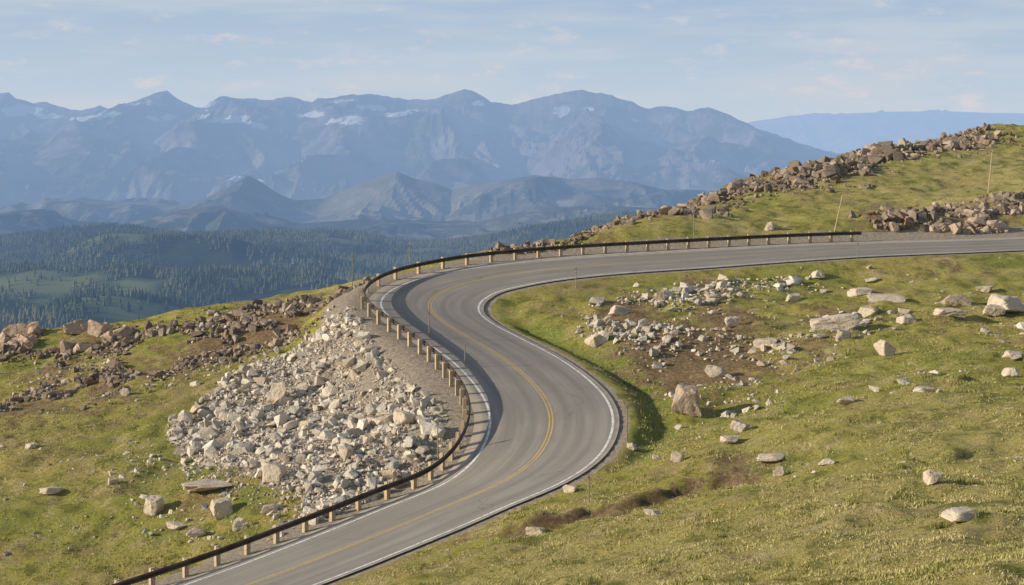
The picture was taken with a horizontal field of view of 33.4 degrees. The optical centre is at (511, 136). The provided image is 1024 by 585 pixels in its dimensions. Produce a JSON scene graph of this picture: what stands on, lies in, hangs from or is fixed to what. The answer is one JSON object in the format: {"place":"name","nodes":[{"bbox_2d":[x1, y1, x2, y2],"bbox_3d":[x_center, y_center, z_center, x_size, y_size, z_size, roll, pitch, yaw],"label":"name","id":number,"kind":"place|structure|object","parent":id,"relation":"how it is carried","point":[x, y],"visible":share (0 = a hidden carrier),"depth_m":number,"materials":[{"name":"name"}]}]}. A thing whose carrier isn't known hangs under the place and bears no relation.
{"place":"outdoors","nodes":[
{"label":"outdoors","id":0,"kind":"place"},
{"bbox_2d":[0,205,659,240],"bbox_3d":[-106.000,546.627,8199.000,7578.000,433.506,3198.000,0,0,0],"label":"foothills","id":1,"kind":"structure","parent":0,"point":[205,218],"depth_m":8027.93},
{"bbox_2d":[0,172,708,222],"bbox_3d":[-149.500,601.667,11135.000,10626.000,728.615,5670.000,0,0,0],"label":"foothills","id":2,"kind":"structure","parent":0,"point":[395,196],"depth_m":11013.38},
{"bbox_2d":[0,89,843,206],"bbox_3d":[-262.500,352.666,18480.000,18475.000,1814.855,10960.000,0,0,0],"label":"mountain range","id":3,"kind":"structure","parent":0,"point":[166,145],"depth_m":17654.45,"materials":[{"name":"blue stone"}]},
{"bbox_2d":[0,123,1023,584],"bbox_3d":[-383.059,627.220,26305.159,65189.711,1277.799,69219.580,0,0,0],"label":"ground","id":4,"kind":"structure","parent":0,"point":[930,179],"depth_m":113.43,"materials":[{"name":"green plant"}]},
{"bbox_2d":[2,323,29,336],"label":"boulder","id":5,"kind":"object","parent":4,"relation":"on","point":[13,330],"visible":0.73,"depth_m":152.12,"materials":[{"name":"beige stone"}]},
{"bbox_2d":[25,442,35,448],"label":"boulder","id":6,"kind":"object","parent":4,"relation":"on","point":[31,445],"visible":1,"depth_m":117.10,"materials":[{"name":"beige stone"}]},
{"bbox_2d":[39,486,64,493],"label":"boulder","id":7,"kind":"object","parent":4,"relation":"on","point":[52,490],"visible":1,"depth_m":109.20,"materials":[{"name":"beige stone"}]},
{"bbox_2d":[0,321,133,352],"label":"rock ridge","id":8,"kind":"object","parent":4,"relation":"on","point":[18,340],"visible":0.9,"depth_m":148.45,"materials":[{"name":"grey stone"}]},
{"bbox_2d":[63,318,87,334],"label":"boulder","id":9,"kind":"object","parent":4,"relation":"on","point":[77,327],"visible":0.98,"depth_m":150.73,"materials":[{"name":"grey stone"}]},
{"bbox_2d":[0,445,169,557],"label":"scree","id":10,"kind":"structure","parent":4,"relation":"on","point":[151,533],"depth_m":105.65,"materials":[{"name":"grey stone"}]},
{"bbox_2d":[87,319,111,337],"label":"boulder","id":11,"kind":"object","parent":4,"relation":"on","point":[97,329],"visible":0.94,"depth_m":148.57,"materials":[{"name":"beige stone"}]},
{"bbox_2d":[108,478,117,484],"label":"boulder","id":12,"kind":"object","parent":4,"relation":"on","point":[112,481],"visible":1,"depth_m":108.66,"materials":[{"name":"beige stone"}]},
{"bbox_2d":[143,495,163,515],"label":"boulder","id":13,"kind":"object","parent":4,"relation":"on","point":[153,505],"visible":1,"depth_m":104.52,"materials":[{"name":"beige stone"}]},
{"bbox_2d":[0,300,332,422],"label":"rock ridge","id":14,"kind":"object","parent":4,"relation":"on","point":[126,392],"visible":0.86,"depth_m":134.38,"materials":[{"name":"grey stone"}]},
{"bbox_2d":[0,288,351,412],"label":"rock ridge","id":15,"kind":"object","parent":4,"relation":"on","point":[120,376],"visible":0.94,"depth_m":136.74,"materials":[{"name":"grey stone"}]},
{"bbox_2d":[166,521,186,529],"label":"boulder","id":16,"kind":"object","parent":4,"relation":"on","point":[174,525],"visible":1,"depth_m":101.81,"materials":[{"name":"beige stone"}]},
{"bbox_2d":[0,276,370,368],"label":"rock ridge","id":17,"kind":"object","parent":4,"relation":"on","point":[293,305],"visible":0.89,"depth_m":145.99,"materials":[{"name":"grey stone"}]},
{"bbox_2d":[186,528,205,537],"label":"boulder","id":18,"kind":"object","parent":4,"relation":"on","point":[194,533],"visible":1,"depth_m":100.05,"materials":[{"name":"beige stone"}]},
{"bbox_2d":[108,433,292,546],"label":"scree","id":19,"kind":"structure","parent":4,"relation":"on","point":[203,504],"depth_m":104.36,"materials":[{"name":"grey stone"}]},
{"bbox_2d":[181,479,231,490],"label":"boulder","id":20,"kind":"object","parent":4,"relation":"on","point":[206,484],"visible":0.99,"depth_m":104.92,"materials":[{"name":"beige stone"}]},
{"bbox_2d":[210,497,232,519],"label":"boulder","id":21,"kind":"object","parent":4,"relation":"on","point":[221,508],"visible":1,"depth_m":101.73,"materials":[{"name":"beige stone"}]},
{"bbox_2d":[232,517,245,530],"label":"boulder","id":22,"kind":"object","parent":4,"relation":"on","point":[239,522],"visible":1,"depth_m":99.46,"materials":[{"name":"beige stone"}]},
{"bbox_2d":[165,434,345,523],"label":"scree","id":23,"kind":"structure","parent":4,"relation":"on","point":[272,514],"depth_m":103.55,"materials":[{"name":"grey stone"}]},
{"bbox_2d":[260,504,278,514],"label":"boulder","id":24,"kind":"object","parent":4,"relation":"on","point":[266,509],"visible":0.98,"depth_m":100.45,"materials":[{"name":"beige stone"}]},
{"bbox_2d":[262,461,286,482],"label":"boulder","id":25,"kind":"object","parent":4,"relation":"on","point":[272,471],"visible":1,"depth_m":104.26,"materials":[{"name":"beige stone"}]},
{"bbox_2d":[267,381,286,402],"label":"boulder","id":26,"kind":"object","parent":4,"relation":"on","point":[278,390],"visible":0.95,"depth_m":121.50,"materials":[{"name":"grey stone"}]},
{"bbox_2d":[166,307,449,503],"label":"scree","id":27,"kind":"structure","parent":4,"relation":"on","point":[344,444],"depth_m":115.15,"materials":[{"name":"grey stone"}]},
{"bbox_2d":[0,210,647,333],"bbox_3d":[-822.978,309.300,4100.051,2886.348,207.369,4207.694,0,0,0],"label":"forest","id":28,"kind":"object","parent":4,"relation":"on","point":[23,309],"visible":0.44,"depth_m":4334.12,"materials":[{"name":"green plant"}]},
{"bbox_2d":[298,484,390,524],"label":"scree","id":29,"kind":"structure","parent":4,"relation":"on","point":[323,504],"depth_m":99.72,"materials":[{"name":"grey stone"}]},
{"bbox_2d":[352,252,352,286],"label":"snow pole","id":30,"kind":"object","parent":4,"relation":"on","point":[352,269],"visible":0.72,"depth_m":146.76,"materials":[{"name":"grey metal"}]},
{"bbox_2d":[393,409,416,424],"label":"boulder","id":31,"kind":"object","parent":4,"relation":"on","point":[400,417],"visible":0.99,"depth_m":109.10,"materials":[{"name":"grey stone"}]},
{"bbox_2d":[428,308,429,337],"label":"snow pole","id":32,"kind":"object","parent":4,"relation":"on","point":[429,322],"visible":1,"depth_m":125.77,"materials":[{"name":"grey metal"}]},
{"bbox_2d":[437,417,438,459],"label":"snow pole","id":33,"kind":"object","parent":4,"relation":"on","point":[437,437],"visible":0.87,"depth_m":104.77,"materials":[{"name":"grey metal"}]},
{"bbox_2d":[464,343,465,366],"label":"snow pole","id":34,"kind":"object","parent":4,"relation":"on","point":[465,356],"visible":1,"depth_m":118.78,"materials":[{"name":"grey metal"}]},
{"bbox_2d":[111,230,860,584],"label":"guardrail","id":35,"kind":"object","parent":4,"relation":"on","point":[305,518],"visible":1,"depth_m":112.96,"materials":[{"name":"metal"}]},
{"bbox_2d":[10,171,1014,584],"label":"stones","id":36,"kind":"object","parent":4,"relation":"on","point":[688,435],"visible":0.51,"depth_m":100.35,"materials":[{"name":"grey stone"}]},
{"bbox_2d":[525,526,545,535],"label":"boulder","id":37,"kind":"object","parent":4,"relation":"on","point":[533,531],"visible":0.87,"depth_m":86.69,"materials":[{"name":"beige stone"}]},
{"bbox_2d":[484,215,635,254],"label":"rock ridge","id":38,"kind":"object","parent":4,"relation":"on","point":[543,242],"visible":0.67,"depth_m":160.86,"materials":[{"name":"grey stone"}]},
{"bbox_2d":[562,485,577,492],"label":"boulder","id":39,"kind":"object","parent":4,"relation":"on","point":[568,488],"visible":1,"depth_m":94.66,"materials":[{"name":"beige stone"}]},
{"bbox_2d":[587,473,589,502],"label":"snow pole","id":40,"kind":"object","parent":4,"relation":"on","point":[588,477],"visible":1,"depth_m":90.57,"materials":[{"name":"grey metal"}]},
{"bbox_2d":[584,334,601,346],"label":"boulder","id":41,"kind":"object","parent":4,"relation":"on","point":[593,340],"visible":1,"depth_m":124.90,"materials":[{"name":"beige stone"}]},
{"bbox_2d":[608,305,628,315],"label":"boulder","id":42,"kind":"object","parent":4,"relation":"on","point":[616,310],"visible":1,"depth_m":134.87,"materials":[{"name":"beige stone"}]},
{"bbox_2d":[626,400,627,442],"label":"snow pole","id":43,"kind":"object","parent":4,"relation":"on","point":[627,422],"visible":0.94,"depth_m":103.37,"materials":[{"name":"grey metal"}]},
{"bbox_2d":[627,442,636,449],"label":"boulder","id":44,"kind":"object","parent":4,"relation":"on","point":[631,446],"visible":1,"depth_m":102.22,"materials":[{"name":"beige stone"}]},
{"bbox_2d":[575,315,723,372],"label":"rock patch","id":45,"kind":"object","parent":4,"relation":"on","point":[599,321],"visible":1,"depth_m":127.29,"materials":[{"name":"grey stone"}]},
{"bbox_2d":[643,509,660,515],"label":"boulder","id":46,"kind":"object","parent":4,"relation":"on","point":[650,512],"visible":0.92,"depth_m":84.31,"materials":[{"name":"beige stone"}]},
{"bbox_2d":[652,454,662,459],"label":"boulder","id":47,"kind":"object","parent":4,"relation":"on","point":[656,457],"visible":1,"depth_m":98.24,"materials":[{"name":"beige stone"}]},
{"bbox_2d":[653,290,665,300],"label":"boulder","id":48,"kind":"object","parent":4,"relation":"on","point":[659,295],"visible":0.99,"depth_m":138.56,"materials":[{"name":"beige stone"}]},
{"bbox_2d":[657,205,671,214],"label":"boulder","id":49,"kind":"object","parent":4,"relation":"on","point":[664,209],"visible":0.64,"depth_m":173.34,"materials":[{"name":"grey stone"}]},
{"bbox_2d":[670,451,685,462],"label":"boulder","id":50,"kind":"object","parent":4,"relation":"on","point":[677,456],"visible":1,"depth_m":95.47,"materials":[{"name":"beige stone"}]},
{"bbox_2d":[671,383,701,417],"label":"boulder","id":51,"kind":"object","parent":4,"relation":"on","point":[686,400],"visible":1,"depth_m":108.65,"materials":[{"name":"grey stone"}]},
{"bbox_2d":[561,274,823,326],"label":"rock patch","id":52,"kind":"object","parent":4,"relation":"on","point":[712,297],"visible":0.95,"depth_m":140.79,"materials":[{"name":"grey stone"}]},
{"bbox_2d":[693,208,694,237],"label":"snow pole","id":53,"kind":"object","parent":4,"relation":"on","point":[693,222],"visible":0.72,"depth_m":161.77,"materials":[{"name":"grey metal"}]},
{"bbox_2d":[704,365,725,376],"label":"boulder","id":54,"kind":"object","parent":4,"relation":"on","point":[713,371],"visible":1,"depth_m":117.79,"materials":[{"name":"beige stone"}]},
{"bbox_2d":[574,286,869,412],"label":"rock patch","id":55,"kind":"object","parent":4,"relation":"on","point":[667,340],"visible":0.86,"depth_m":123.58,"materials":[{"name":"grey stone"}]},
{"bbox_2d":[662,355,784,437],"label":"rock patch","id":56,"kind":"object","parent":4,"relation":"on","point":[711,403],"visible":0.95,"depth_m":111.21,"materials":[{"name":"grey stone"}]},
{"bbox_2d":[720,435,740,443],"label":"boulder","id":57,"kind":"object","parent":4,"relation":"on","point":[727,439],"visible":1,"depth_m":98.56,"materials":[{"name":"grey stone"}]},
{"bbox_2d":[724,316,738,326],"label":"boulder","id":58,"kind":"object","parent":4,"relation":"on","point":[731,321],"visible":1,"depth_m":128.87,"materials":[{"name":"beige stone"}]},
{"bbox_2d":[730,420,749,432],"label":"boulder","id":59,"kind":"object","parent":4,"relation":"on","point":[737,426],"visible":1,"depth_m":100.56,"materials":[{"name":"grey stone"}]},
{"bbox_2d":[753,338,777,347],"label":"boulder","id":60,"kind":"object","parent":4,"relation":"on","point":[766,342],"visible":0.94,"depth_m":124.38,"materials":[{"name":"beige stone"}]},
{"bbox_2d":[765,222,774,230],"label":"boulder","id":61,"kind":"object","parent":4,"relation":"on","point":[769,226],"visible":1,"depth_m":165.06,"materials":[{"name":"beige stone"}]},
{"bbox_2d":[756,453,785,461],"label":"boulder","id":62,"kind":"object","parent":4,"relation":"on","point":[771,457],"visible":1,"depth_m":92.54,"materials":[{"name":"beige stone"}]},
{"bbox_2d":[773,465,784,476],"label":"boulder","id":63,"kind":"object","parent":4,"relation":"on","point":[778,471],"visible":1,"depth_m":89.94,"materials":[{"name":"beige stone"}]},
{"bbox_2d":[786,294,800,301],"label":"boulder","id":64,"kind":"object","parent":4,"relation":"on","point":[793,297],"visible":1,"depth_m":139.69,"materials":[{"name":"beige stone"}]},
{"bbox_2d":[811,270,824,277],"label":"boulder","id":65,"kind":"object","parent":4,"relation":"on","point":[817,274],"visible":1,"depth_m":146.74,"materials":[{"name":"beige stone"}]},
{"bbox_2d":[616,122,1022,225],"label":"rock ridge","id":66,"kind":"object","parent":4,"relation":"on","point":[944,142],"visible":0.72,"depth_m":196.62,"materials":[{"name":"grey stone"}]},
{"bbox_2d":[818,458,834,465],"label":"boulder","id":67,"kind":"object","parent":4,"relation":"on","point":[826,461],"visible":1,"depth_m":89.06,"materials":[{"name":"beige stone"}]},
{"bbox_2d":[809,313,859,330],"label":"boulder","id":68,"kind":"object","parent":4,"relation":"on","point":[845,321],"visible":0.99,"depth_m":126.50,"materials":[{"name":"beige stone"}]},
{"bbox_2d":[834,194,842,231],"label":"wooden stake","id":69,"kind":"object","parent":4,"relation":"on","point":[838,213],"visible":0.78,"depth_m":165.35,"materials":[{"name":"brown wood"}]},
{"bbox_2d":[835,329,850,340],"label":"boulder","id":70,"kind":"object","parent":4,"relation":"on","point":[842,334],"visible":1,"depth_m":123.19,"materials":[{"name":"beige stone"}]},
{"bbox_2d":[837,396,854,404],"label":"boulder","id":71,"kind":"object","parent":4,"relation":"on","point":[846,400],"visible":0.99,"depth_m":103.59,"materials":[{"name":"grey stone"}]},
{"bbox_2d":[672,391,1021,500],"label":"stones","id":72,"kind":"object","parent":4,"relation":"on","point":[815,471],"visible":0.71,"depth_m":89.21,"materials":[{"name":"grey stone"}]},
{"bbox_2d":[793,311,903,342],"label":"rock patch","id":73,"kind":"object","parent":4,"relation":"on","point":[865,323],"visible":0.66,"depth_m":128.16,"materials":[{"name":"grey stone"}]},
{"bbox_2d":[788,138,925,178],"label":"rock ridge","id":74,"kind":"object","parent":4,"relation":"on","point":[876,150],"visible":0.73,"depth_m":207.86,"materials":[{"name":"grey stone"}]},
{"bbox_2d":[847,287,874,296],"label":"boulder","id":75,"kind":"object","parent":4,"relation":"on","point":[852,292],"visible":0.93,"depth_m":141.30,"materials":[{"name":"beige stone"}]},
{"bbox_2d":[704,264,1023,403],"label":"stones","id":76,"kind":"object","parent":4,"relation":"on","point":[902,381],"visible":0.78,"depth_m":124.01,"materials":[{"name":"grey stone"}]},
{"bbox_2d":[857,306,877,317],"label":"boulder","id":77,"kind":"object","parent":4,"relation":"on","point":[866,311],"visible":0.97,"depth_m":132.73,"materials":[{"name":"beige stone"}]},
{"bbox_2d":[873,339,896,355],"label":"boulder","id":78,"kind":"object","parent":4,"relation":"on","point":[883,348],"visible":1,"depth_m":117.59,"materials":[{"name":"beige stone"}]},
{"bbox_2d":[866,293,905,302],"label":"boulder","id":79,"kind":"object","parent":4,"relation":"on","point":[876,297],"visible":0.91,"depth_m":137.44,"materials":[{"name":"beige stone"}]},
{"bbox_2d":[889,222,899,231],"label":"boulder","id":80,"kind":"object","parent":4,"relation":"on","point":[893,227],"visible":1,"depth_m":166.16,"materials":[{"name":"beige stone"}]},
{"bbox_2d":[896,314,916,324],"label":"boulder","id":81,"kind":"object","parent":4,"relation":"on","point":[907,319],"visible":1,"depth_m":128.22,"materials":[{"name":"beige stone"}]},
{"bbox_2d":[914,385,935,391],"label":"boulder","id":82,"kind":"object","parent":4,"relation":"on","point":[921,388],"visible":1,"depth_m":101.99,"materials":[{"name":"grey stone"}]},
{"bbox_2d":[923,469,943,484],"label":"boulder","id":83,"kind":"object","parent":4,"relation":"on","point":[931,476],"visible":1,"depth_m":74.71,"materials":[{"name":"beige stone"}]},
{"bbox_2d":[848,191,1023,232],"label":"rock outcrop","id":84,"kind":"object","parent":4,"relation":"on","point":[1004,201],"visible":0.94,"depth_m":170.84,"materials":[{"name":"grey stone"}]},
{"bbox_2d":[932,308,967,316],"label":"boulder","id":85,"kind":"object","parent":4,"relation":"on","point":[953,312],"visible":1,"depth_m":129.13,"materials":[{"name":"beige stone"}]},
{"bbox_2d":[939,294,971,306],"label":"boulder","id":86,"kind":"object","parent":4,"relation":"on","point":[955,300],"visible":1,"depth_m":134.31,"materials":[{"name":"beige stone"}]},
{"bbox_2d":[939,506,977,521],"bbox_3d":[17.134,14.399,65.099,1.487,0.415,1.159,0,0,-24],"label":"boulder","id":87,"kind":"object","parent":4,"relation":"on","point":[957,514],"visible":0.98,"depth_m":64.80,"materials":[{"name":"beige stone"}]},
{"bbox_2d":[914,202,1023,234],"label":"rock outcrop","id":88,"kind":"object","parent":4,"relation":"on","point":[973,224],"visible":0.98,"depth_m":167.35,"materials":[{"name":"grey stone"}]},
{"bbox_2d":[975,285,993,292],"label":"boulder","id":89,"kind":"object","parent":4,"relation":"on","point":[985,289],"visible":1,"depth_m":140.09,"materials":[{"name":"beige stone"}]},
{"bbox_2d":[988,150,992,191],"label":"wooden stake","id":90,"kind":"object","parent":4,"relation":"on","point":[990,171],"visible":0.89,"depth_m":185.56,"materials":[{"name":"brown wood"}]},
{"bbox_2d":[982,304,1005,315],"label":"boulder","id":91,"kind":"object","parent":4,"relation":"on","point":[993,310],"visible":1,"depth_m":130.69,"materials":[{"name":"beige stone"}]},
{"bbox_2d":[987,294,1023,311],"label":"boulder","id":92,"kind":"object","parent":4,"relation":"on","point":[1011,303],"visible":0.91,"depth_m":131.41,"materials":[{"name":"beige stone"}]},
{"bbox_2d":[1001,367,1019,376],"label":"boulder","id":93,"kind":"object","parent":4,"relation":"on","point":[1010,372],"visible":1,"depth_m":106.46,"materials":[{"name":"beige stone"}]},
{"bbox_2d":[1002,350,1023,359],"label":"boulder","id":94,"kind":"object","parent":4,"relation":"on","point":[1011,355],"visible":1,"depth_m":111.13,"materials":[{"name":"beige stone"}]},
{"bbox_2d":[0,0,1023,122],"label":"sky","id":95,"kind":"structure","parent":0,"point":[745,60],"materials":[{"name":"blue"}]},
{"bbox_2d":[170,237,1023,584],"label":"road","id":96,"kind":"structure","parent":0,"point":[544,419],"depth_m":110.81,"materials":[{"name":"grey asphalt"}]},
{"bbox_2d":[747,109,1023,152],"bbox_3d":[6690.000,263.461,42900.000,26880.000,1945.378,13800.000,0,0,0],"label":"distant range","id":97,"kind":"structure","parent":0,"point":[841,133],"depth_m":42792.30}
]}

